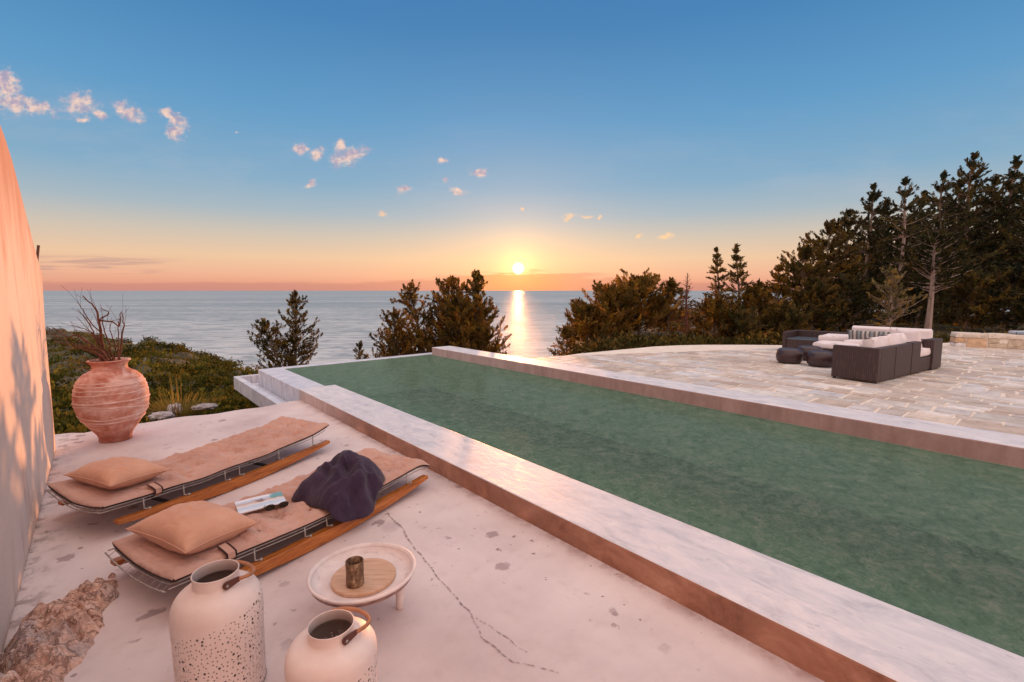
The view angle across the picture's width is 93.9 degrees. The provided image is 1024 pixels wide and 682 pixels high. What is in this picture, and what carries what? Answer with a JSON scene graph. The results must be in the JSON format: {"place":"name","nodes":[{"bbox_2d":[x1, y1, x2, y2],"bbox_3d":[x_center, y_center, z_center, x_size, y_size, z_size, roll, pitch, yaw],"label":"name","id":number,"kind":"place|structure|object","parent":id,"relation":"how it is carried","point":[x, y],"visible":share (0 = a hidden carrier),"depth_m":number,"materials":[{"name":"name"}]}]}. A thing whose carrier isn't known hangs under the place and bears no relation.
{"place":"outdoors","nodes":[
{"label":"outdoors","id":0,"kind":"place"},
{"bbox_2d":[0,400,824,681],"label":"terrace floor","id":1,"kind":"structure","parent":0,"point":[494,593],"depth_m":2.84,"materials":[{"name":"white concrete"}]},
{"bbox_2d":[0,126,55,652],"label":"plaster wall","id":2,"kind":"structure","parent":1,"relation":"on","point":[27,443],"depth_m":3.56,"materials":[{"name":"white paint"}]},
{"bbox_2d":[36,245,39,260],"bbox_3d":[-5.491,-0.936,5.530,0.078,0.344,0.030,-1,6,-11],"label":"metal rod","id":3,"kind":"object","parent":2,"relation":"attached to","point":[37,250],"visible":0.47,"depth_m":5.52,"materials":[{"name":"black metal"}]},
{"bbox_2d":[0,572,118,681],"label":"rock outcrop","id":4,"kind":"object","parent":1,"relation":"on","point":[52,641],"visible":0.52,"depth_m":2.41,"materials":[{"name":"beige stone"}]},
{"bbox_2d":[71,357,149,442],"bbox_3d":[-4.809,0.708,5.755,0.732,0.982,0.722,0,6,0],"label":"terracotta jar","id":5,"kind":"object","parent":1,"relation":"on","point":[110,403],"visible":0.96,"depth_m":5.55,"materials":[{"name":"orange ceramic"}]},
{"bbox_2d":[47,287,141,372],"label":"dry branches","id":6,"kind":"object","parent":5,"relation":"in","point":[102,355],"visible":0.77,"depth_m":5.65,"materials":[{"name":"brown plant"}]},
{"bbox_2d":[44,416,329,524],"bbox_3d":[-2.855,1.163,4.579,0.834,0.316,2.202,3,7,24],"label":"sun lounger","id":7,"kind":"object","parent":1,"relation":"on","point":[208,460],"visible":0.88,"depth_m":4.32,"materials":[{"name":"beige fabric"}]},
{"bbox_2d":[63,456,170,488],"bbox_3d":[-3.196,1.062,3.879,0.605,0.201,0.437,2,3,22],"label":"pillow","id":8,"kind":"object","parent":7,"relation":"on","point":[115,472],"visible":1,"depth_m":3.76,"materials":[{"name":"beige fabric"}]},
{"bbox_2d":[169,559,266,681],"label":"lantern","id":9,"kind":"object","parent":1,"relation":"on","point":[215,604],"visible":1,"depth_m":2.04,"materials":[{"name":"white ceramic"}]},
{"bbox_2d":[104,448,429,600],"bbox_3d":[-1.633,1.277,3.697,0.834,0.276,2.191,3,7,30],"label":"sun lounger","id":10,"kind":"object","parent":1,"relation":"on","point":[143,554],"visible":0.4,"depth_m":3.18,"materials":[{"name":"beige fabric"}]},
{"bbox_2d":[125,501,258,554],"bbox_3d":[-2.017,1.171,3.030,0.625,0.234,0.457,3,4,26],"label":"pillow","id":11,"kind":"object","parent":10,"relation":"on","point":[191,527],"visible":1,"depth_m":2.91,"materials":[{"name":"beige fabric"}]},
{"bbox_2d":[235,491,285,513],"bbox_3d":[-1.829,1.175,3.479,0.308,0.013,0.228,-4,7,-36],"label":"magazine","id":12,"kind":"object","parent":10,"relation":"on","point":[253,504],"visible":0.81,"depth_m":3.47,"materials":[{"name":"paper"}]},
{"bbox_2d":[263,501,288,510],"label":"sunglasses","id":13,"kind":"object","parent":10,"relation":"on","point":[283,504],"visible":1,"depth_m":3.39,"materials":[{"name":"brown plastic"}]},
{"bbox_2d":[291,450,384,521],"bbox_3d":[-1.325,1.101,3.802,0.590,0.426,0.686,3,7,30],"label":"towel","id":14,"kind":"object","parent":10,"relation":"on","point":[345,486],"visible":1,"depth_m":3.61,"materials":[{"name":"purple fabric"}]},
{"bbox_2d":[284,606,376,681],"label":"lantern","id":15,"kind":"object","parent":1,"relation":"on","point":[348,653],"visible":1,"depth_m":1.95,"materials":[{"name":"white ceramic"}]},
{"bbox_2d":[306,542,415,611],"bbox_3d":[-0.823,1.393,2.653,0.574,0.272,0.574,0,6,0],"label":"tray table","id":16,"kind":"object","parent":1,"relation":"on","point":[401,559],"visible":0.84,"depth_m":2.69,"materials":[{"name":"white ceramic"}]},
{"bbox_2d":[331,558,395,597],"bbox_3d":[-0.812,1.292,2.622,0.340,0.020,0.340,0,6,0],"label":"wooden board","id":17,"kind":"object","parent":16,"relation":"in","point":[379,574],"visible":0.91,"depth_m":2.58,"materials":[{"name":"brown wood"}]},
{"bbox_2d":[345,556,363,588],"bbox_3d":[-0.832,1.225,2.532,0.092,0.132,0.092,0,6,0],"label":"candle cup","id":18,"kind":"object","parent":17,"relation":"on","point":[354,566],"visible":1,"depth_m":2.50,"materials":[{"name":"brown metal"}]},
{"bbox_2d":[0,0,1023,290],"label":"sky","id":19,"kind":"structure","parent":0,"point":[153,145],"materials":[{"name":"blue"}]},
{"bbox_2d":[43,291,1008,370],"bbox_3d":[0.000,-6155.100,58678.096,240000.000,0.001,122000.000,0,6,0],"label":"sea","id":20,"kind":"structure","parent":0,"point":[216,322],"depth_m":809.71,"materials":[{"name":"blue liquid"}]},
{"bbox_2d":[46,309,1023,418],"bbox_3d":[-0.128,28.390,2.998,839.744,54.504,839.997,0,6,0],"label":"ground","id":21,"kind":"structure","parent":0,"point":[943,329],"depth_m":33.48,"materials":[{"name":"green plant"}]},
{"bbox_2d":[45,327,260,433],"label":"maquis scrub","id":22,"kind":"object","parent":21,"relation":"on","point":[231,399],"visible":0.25,"depth_m":26.36,"materials":[{"name":"green plant"}]},
{"bbox_2d":[147,411,174,420],"bbox_3d":[-5.304,1.135,7.235,0.375,0.135,0.216,-1,6,-9],"label":"limestone rock","id":23,"kind":"object","parent":22,"relation":"on","point":[164,415],"visible":0.82,"depth_m":7.17,"materials":[{"name":"grey stone"}]},
{"bbox_2d":[190,403,218,410],"bbox_3d":[-5.031,1.072,7.814,0.397,0.108,0.246,-3,7,-27],"label":"limestone rock","id":24,"kind":"object","parent":22,"relation":"on","point":[205,405],"visible":0.93,"depth_m":7.77,"materials":[{"name":"grey stone"}]},
{"bbox_2d":[167,403,182,414],"bbox_3d":[-5.386,1.094,7.642,0.191,0.217,0.210,5,8,40],"label":"limestone rock","id":25,"kind":"object","parent":21,"relation":"on","point":[173,407],"visible":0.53,"depth_m":7.59,"materials":[{"name":"grey stone"}]},
{"bbox_2d":[144,371,226,421],"bbox_3d":[-5.436,0.977,7.827,1.267,0.950,1.263,0,6,0],"label":"grass tuft","id":26,"kind":"object","parent":21,"relation":"on","point":[187,406],"visible":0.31,"depth_m":7.76,"materials":[{"name":"green plant"}]},
{"bbox_2d":[247,289,322,373],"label":"juniper tree","id":27,"kind":"object","parent":21,"relation":"on","point":[289,356],"visible":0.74,"depth_m":19.12,"materials":[{"name":"green plant"}]},
{"bbox_2d":[352,340,367,359],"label":"bush","id":28,"kind":"object","parent":21,"relation":"on","point":[360,345],"visible":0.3,"depth_m":16.52,"materials":[{"name":"green plant"}]},
{"bbox_2d":[363,306,424,358],"bbox_3d":[-4.167,0.862,17.049,3.013,4.302,3.842,-3,7,-28],"label":"juniper bush","id":29,"kind":"object","parent":21,"relation":"on","point":[392,345],"visible":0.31,"depth_m":16.07,"materials":[{"name":"green plant"}]},
{"bbox_2d":[379,279,492,355],"bbox_3d":[-2.920,0.423,17.242,3.762,5.278,3.636,-5,8,-41],"label":"juniper bush","id":30,"kind":"object","parent":21,"relation":"on","point":[410,295],"visible":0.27,"depth_m":16.59,"materials":[{"name":"green plant"}]},
{"bbox_2d":[421,292,505,351],"bbox_3d":[-1.867,0.583,17.131,2.922,4.689,2.986,-5,8,-41],"label":"juniper bush","id":31,"kind":"object","parent":21,"relation":"on","point":[459,302],"visible":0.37,"depth_m":16.66,"materials":[{"name":"green plant"}]},
{"bbox_2d":[417,275,510,353],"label":"juniper tree","id":32,"kind":"object","parent":21,"relation":"on","point":[451,282],"visible":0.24,"depth_m":17.21,"materials":[{"name":"green plant"}]},
{"bbox_2d":[464,294,492,351],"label":"juniper bush","id":33,"kind":"object","parent":21,"relation":"on","point":[480,306],"visible":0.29,"depth_m":16.83,"materials":[{"name":"green plant"}]},
{"bbox_2d":[456,269,511,354],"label":"juniper tree","id":34,"kind":"object","parent":21,"relation":"on","point":[478,277],"visible":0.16,"depth_m":17.73,"materials":[{"name":"green plant"}]},
{"bbox_2d":[546,326,578,355],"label":"juniper bush","id":35,"kind":"object","parent":21,"relation":"on","point":[567,336],"visible":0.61,"depth_m":15.58,"materials":[{"name":"green plant"}]},
{"bbox_2d":[556,299,620,342],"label":"juniper bush","id":36,"kind":"object","parent":21,"relation":"on","point":[584,316],"visible":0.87,"depth_m":15.65,"materials":[{"name":"green plant"}]},
{"bbox_2d":[575,278,649,337],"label":"juniper tree","id":37,"kind":"object","parent":21,"relation":"on","point":[613,295],"visible":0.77,"depth_m":15.90,"materials":[{"name":"green plant"}]},
{"bbox_2d":[234,346,1023,681],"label":"swimming pool","id":38,"kind":"structure","parent":21,"relation":"in","point":[830,542],"depth_m":5.01,"materials":[{"name":"green liquid"}]},
{"bbox_2d":[592,267,699,335],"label":"juniper tree","id":39,"kind":"object","parent":21,"relation":"on","point":[647,286],"visible":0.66,"depth_m":16.42,"materials":[{"name":"green plant"}]},
{"bbox_2d":[649,277,693,334],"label":"juniper tree","id":40,"kind":"object","parent":21,"relation":"on","point":[670,286],"visible":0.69,"depth_m":16.42,"materials":[{"name":"green plant"}]},
{"bbox_2d":[674,273,703,337],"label":"dead tree","id":41,"kind":"object","parent":21,"relation":"on","point":[686,317],"visible":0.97,"depth_m":15.45,"materials":[{"name":"plant"}]},
{"bbox_2d":[678,290,748,337],"bbox_3d":[6.755,-0.797,15.853,2.251,1.799,2.106,0,6,0],"label":"juniper bush","id":42,"kind":"object","parent":21,"relation":"on","point":[710,310],"visible":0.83,"depth_m":15.53,"materials":[{"name":"green plant"}]},
{"bbox_2d":[697,247,739,335],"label":"spire conifer","id":43,"kind":"object","parent":21,"relation":"on","point":[720,289],"visible":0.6,"depth_m":16.79,"materials":[{"name":"green plant"}]},
{"bbox_2d":[721,243,762,330],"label":"spire conifer","id":44,"kind":"object","parent":21,"relation":"on","point":[735,257],"visible":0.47,"depth_m":17.13,"materials":[{"name":"green plant"}]},
{"bbox_2d":[713,305,776,340],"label":"juniper bush","id":45,"kind":"object","parent":21,"relation":"on","point":[748,325],"visible":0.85,"depth_m":15.10,"materials":[{"name":"green plant"}]},
{"bbox_2d":[734,278,782,332],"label":"juniper bush","id":46,"kind":"object","parent":21,"relation":"on","point":[760,294],"visible":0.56,"depth_m":16.60,"materials":[{"name":"green plant"}]},
{"bbox_2d":[766,263,799,319],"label":"conifer","id":47,"kind":"object","parent":21,"relation":"on","point":[777,276],"visible":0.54,"depth_m":18.26,"materials":[{"name":"green plant"}]},
{"bbox_2d":[756,298,812,338],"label":"juniper bush","id":48,"kind":"object","parent":21,"relation":"on","point":[785,310],"visible":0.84,"depth_m":16.16,"materials":[{"name":"green plant"}]},
{"bbox_2d":[568,327,1011,354],"bbox_3d":[9.758,0.052,13.845,16.362,0.775,4.384,0,6,0],"label":"edge brush","id":49,"kind":"object","parent":21,"relation":"on","point":[621,342],"visible":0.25,"depth_m":13.71,"materials":[{"name":"green plant"}]},
{"bbox_2d":[557,306,1023,353],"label":"undergrowth","id":50,"kind":"object","parent":21,"relation":"on","point":[947,320],"visible":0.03,"depth_m":18.72,"materials":[{"name":"green plant"}]},
{"bbox_2d":[752,242,860,320],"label":"cypress tree","id":51,"kind":"object","parent":21,"relation":"on","point":[804,255],"visible":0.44,"depth_m":18.39,"materials":[{"name":"green plant"}]},
{"bbox_2d":[790,273,846,331],"bbox_3d":[11.331,-1.368,18.099,2.191,2.353,2.109,5,8,38],"label":"juniper bush","id":52,"kind":"object","parent":21,"relation":"on","point":[808,283],"visible":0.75,"depth_m":17.62,"materials":[{"name":"green plant"}]},
{"bbox_2d":[773,217,879,323],"bbox_3d":[13.052,-2.689,19.979,3.721,4.761,4.326,-3,7,-29],"label":"cypress tree","id":53,"kind":"object","parent":21,"relation":"on","point":[831,228],"visible":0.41,"depth_m":19.27,"materials":[{"name":"green plant"}]},
{"bbox_2d":[809,272,881,330],"bbox_3d":[12.896,-1.506,18.624,2.129,2.398,2.280,-1,6,-13],"label":"juniper bush","id":54,"kind":"object","parent":21,"relation":"on","point":[851,281],"visible":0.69,"depth_m":18.22,"materials":[{"name":"green plant"}]},
{"bbox_2d":[790,209,906,309],"bbox_3d":[17.489,-3.114,24.749,5.084,7.412,5.472,0,6,0],"label":"cypress tree","id":55,"kind":"object","parent":21,"relation":"on","point":[847,225],"visible":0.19,"depth_m":24.24,"materials":[{"name":"green plant"}]},
{"bbox_2d":[826,182,938,325],"bbox_3d":[15.901,-3.725,21.410,4.261,6.525,4.916,-3,7,-27],"label":"cypress tree","id":56,"kind":"object","parent":21,"relation":"on","point":[876,247],"visible":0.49,"depth_m":20.87,"materials":[{"name":"green plant"}]},
{"bbox_2d":[857,266,930,326],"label":"grey juniper","id":57,"kind":"object","parent":21,"relation":"on","point":[893,273],"visible":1,"depth_m":17.33,"materials":[{"name":"green plant"}]},
{"bbox_2d":[852,200,935,317],"bbox_3d":[20.192,-4.254,25.558,4.761,6.568,5.312,1,6,14],"label":"cypress tree","id":58,"kind":"object","parent":21,"relation":"on","point":[888,211],"visible":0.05,"depth_m":25.31,"materials":[{"name":"green plant"}]},
{"bbox_2d":[863,176,953,325],"bbox_3d":[16.527,-3.623,20.195,3.274,6.552,2.883,-2,6,-20],"label":"cypress tree","id":59,"kind":"object","parent":21,"relation":"on","point":[905,193],"visible":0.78,"depth_m":19.97,"materials":[{"name":"green plant"}]},
{"bbox_2d":[878,274,961,328],"bbox_3d":[16.232,-1.502,19.098,2.583,2.366,2.242,4,7,34],"label":"juniper bush","id":60,"kind":"object","parent":21,"relation":"on","point":[921,313],"visible":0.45,"depth_m":18.91,"materials":[{"name":"green plant"}]},
{"bbox_2d":[891,190,978,316],"bbox_3d":[22.533,-4.605,26.219,5.107,7.182,5.578,-5,8,-41],"label":"cypress tree","id":61,"kind":"object","parent":21,"relation":"on","point":[922,206],"visible":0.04,"depth_m":25.68,"materials":[{"name":"green plant"}]},
{"bbox_2d":[890,228,982,328],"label":"pale trunk pine","id":62,"kind":"object","parent":21,"relation":"on","point":[925,251],"visible":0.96,"depth_m":17.69,"materials":[{"name":"green plant"}]},
{"bbox_2d":[879,169,1015,323],"bbox_3d":[19.518,-4.042,21.721,4.817,7.287,5.106,0,6,0],"label":"cypress tree","id":63,"kind":"object","parent":21,"relation":"on","point":[940,223],"visible":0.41,"depth_m":21.24,"materials":[{"name":"green plant"}]},
{"bbox_2d":[902,178,998,315],"bbox_3d":[24.328,-5.003,26.581,6.037,8.013,6.222,0,6,0],"label":"cypress tree","id":64,"kind":"object","parent":21,"relation":"on","point":[961,185],"visible":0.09,"depth_m":26.11,"materials":[{"name":"green plant"}]},
{"bbox_2d":[887,151,1023,322],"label":"cypress tree","id":65,"kind":"object","parent":21,"relation":"on","point":[971,176],"visible":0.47,"depth_m":21.95,"materials":[{"name":"green plant"}]},
{"bbox_2d":[919,269,1022,331],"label":"juniper bush","id":66,"kind":"object","parent":21,"relation":"on","point":[966,286],"visible":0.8,"depth_m":18.57,"materials":[{"name":"green plant"}]},
{"bbox_2d":[940,155,1023,312],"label":"cypress tree","id":67,"kind":"object","parent":21,"relation":"on","point":[1014,174],"visible":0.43,"depth_m":21.71,"materials":[{"name":"green plant"}]},
{"bbox_2d":[961,262,1023,332],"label":"juniper bush","id":68,"kind":"object","parent":21,"relation":"on","point":[1006,277],"visible":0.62,"depth_m":18.44,"materials":[{"name":"green plant"}]},
{"bbox_2d":[969,175,1023,306],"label":"cypress tree","id":69,"kind":"object","parent":21,"relation":"on","point":[997,179],"visible":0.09,"depth_m":26.14,"materials":[{"name":"green plant"}]},
{"bbox_2d":[978,177,1023,317],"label":"cypress tree","id":70,"kind":"object","parent":21,"relation":"on","point":[1021,179],"visible":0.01,"depth_m":25.47,"materials":[{"name":"green plant"}]},
{"bbox_2d":[980,186,1023,323],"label":"cypress tree","id":71,"kind":"object","parent":21,"relation":"on","point":[1018,247],"visible":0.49,"depth_m":20.89,"materials":[{"name":"green plant"}]},
{"bbox_2d":[1003,266,1023,323],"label":"juniper bush","id":72,"kind":"object","parent":21,"relation":"on","point":[1014,292],"visible":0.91,"depth_m":17.77,"materials":[{"name":"green plant"}]},
{"bbox_2d":[531,343,1023,435],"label":"stone terrace","id":73,"kind":"structure","parent":0,"point":[976,387],"depth_m":7.89,"materials":[{"name":"stone"}]},
{"bbox_2d":[776,347,802,363],"bbox_3d":[5.621,0.294,9.685,0.486,0.304,0.486,0,6,0],"label":"drum pouf","id":74,"kind":"object","parent":73,"relation":"on","point":[787,355],"visible":1,"depth_m":9.51,"materials":[{"name":"brown wicker"}]},
{"bbox_2d":[797,345,822,360],"bbox_3d":[6.279,0.251,10.089,0.486,0.304,0.486,0,6,0],"label":"drum pouf","id":75,"kind":"object","parent":73,"relation":"on","point":[805,349],"visible":0.42,"depth_m":9.95,"materials":[{"name":"brown wicker"}]},
{"bbox_2d":[782,330,847,347],"bbox_3d":[7.355,0.013,11.393,0.880,0.445,1.380,-5,8,-41],"label":"wicker module","id":76,"kind":"object","parent":73,"relation":"on","point":[794,338],"visible":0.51,"depth_m":11.58,"materials":[{"name":"black wicker"}]},
{"bbox_2d":[818,333,848,340],"bbox_3d":[7.558,-0.081,11.055,0.768,0.156,0.628,-5,8,-41],"label":"seat cushion","id":77,"kind":"object","parent":76,"relation":"on","point":[835,337],"visible":0.57,"depth_m":10.86,"materials":[{"name":"white fabric"}]},
{"bbox_2d":[806,350,832,366],"bbox_3d":[5.979,0.340,9.252,0.486,0.304,0.486,0,6,0],"label":"drum pouf","id":78,"kind":"object","parent":73,"relation":"on","point":[818,358],"visible":0.9,"depth_m":9.09,"materials":[{"name":"brown wicker"}]},
{"bbox_2d":[831,341,930,383],"bbox_3d":[6.512,0.298,8.375,2.300,0.572,0.666,-4,7,-33],"label":"wicker sofa","id":79,"kind":"object","parent":73,"relation":"on","point":[875,365],"visible":0.98,"depth_m":7.81,"materials":[{"name":"black wicker"}]},
{"bbox_2d":[862,336,888,347],"bbox_3d":[6.045,0.177,7.886,0.648,0.488,0.184,-4,-5,-33],"label":"back cushion","id":80,"kind":"object","parent":79,"relation":"on","point":[875,342],"visible":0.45,"depth_m":7.77,"materials":[{"name":"white fabric"}]},
{"bbox_2d":[920,348,930,356],"bbox_3d":[6.917,0.200,8.642,1.368,0.160,0.648,-4,7,-33],"label":"seat cushion","id":81,"kind":"object","parent":79,"relation":"on","point":[925,351],"visible":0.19,"depth_m":8.62,"materials":[{"name":"white fabric"}]},
{"bbox_2d":[879,333,902,344],"bbox_3d":[6.535,0.119,8.193,0.628,0.488,0.182,-4,-7,-36],"label":"back cushion","id":82,"kind":"object","parent":81,"relation":"on","point":[894,338],"visible":0.3,"depth_m":8.10,"materials":[{"name":"white fabric"}]},
{"bbox_2d":[900,333,907,342],"bbox_3d":[6.863,0.064,8.453,0.500,0.420,0.166,-3,-11,-29],"label":"scatter pillow","id":83,"kind":"object","parent":81,"relation":"on","point":[904,339],"visible":0.12,"depth_m":8.44,"materials":[{"name":"white fabric"}]},
{"bbox_2d":[896,329,922,347],"bbox_3d":[7.379,-0.041,8.880,0.158,0.380,0.400,-24,14,-19],"label":"scatter pillow","id":84,"kind":"object","parent":81,"relation":"on","point":[912,335],"visible":0.46,"depth_m":8.76,"materials":[{"name":"white fabric"}]},
{"bbox_2d":[921,338,942,369],"bbox_3d":[7.699,0.213,9.094,0.460,0.550,0.620,-4,7,-33],"label":"wicker end block","id":85,"kind":"object","parent":79,"relation":"attached to","point":[934,345],"depth_m":8.79,"materials":[{"name":"brown wicker"}]},
{"bbox_3d":[7.048,0.253,10.329,0.620,0.190,0.800,-5,8,-41],"label":"wicker ottoman","id":86,"kind":"object","parent":73,"relation":"on","visible":0},
{"bbox_2d":[812,340,860,348],"bbox_3d":[7.048,0.082,10.311,0.648,0.144,0.828,-5,8,-41],"label":"ottoman pad","id":87,"kind":"object","parent":86,"relation":"on","point":[826,344],"visible":0.61,"depth_m":10.21,"materials":[{"name":"white fabric"}]},
{"bbox_3d":[7.864,0.159,10.031,0.920,0.500,1.360,-5,8,-41],"label":"wicker sofa","id":88,"kind":"object","parent":73,"relation":"on","visible":0},
{"bbox_2d":[843,339,862,346],"bbox_3d":[7.825,0.062,9.973,0.828,0.154,1.368,-5,8,-41],"label":"seat cushion","id":89,"kind":"object","parent":88,"relation":"on","point":[857,341],"visible":0.05,"depth_m":10.11,"materials":[{"name":"white fabric"}]},
{"bbox_2d":[847,330,890,339],"bbox_3d":[7.639,-0.059,10.238,0.136,0.360,0.780,-33,26,-36],"label":"striped pillow","id":90,"kind":"object","parent":89,"relation":"on","point":[855,334],"visible":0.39,"depth_m":10.24,"materials":[{"name":"grey fabric"}]},
{"bbox_2d":[852,326,890,331],"bbox_3d":[7.809,-0.118,10.392,0.195,0.408,0.688,-18,16,-38],"label":"back cushion","id":91,"kind":"object","parent":89,"relation":"on","point":[872,328],"visible":0.34,"depth_m":10.30,"materials":[{"name":"white fabric"}]},
{"bbox_2d":[890,327,932,338],"bbox_3d":[8.247,-0.065,9.888,0.196,0.408,0.688,-18,16,-38],"label":"back cushion","id":92,"kind":"object","parent":89,"relation":"on","point":[926,333],"visible":0.29,"depth_m":9.65,"materials":[{"name":"white fabric"}]},
{"bbox_2d":[949,332,1023,348],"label":"stone wall","id":93,"kind":"structure","parent":0,"point":[989,340],"depth_m":12.23,"materials":[{"name":"beige stone"}]},
{"bbox_2d":[1008,330,1023,334],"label":"bench cushion","id":94,"kind":"object","parent":93,"relation":"on","point":[1016,332],"visible":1,"depth_m":11.97,"materials":[{"name":"white fabric"}]}
]}

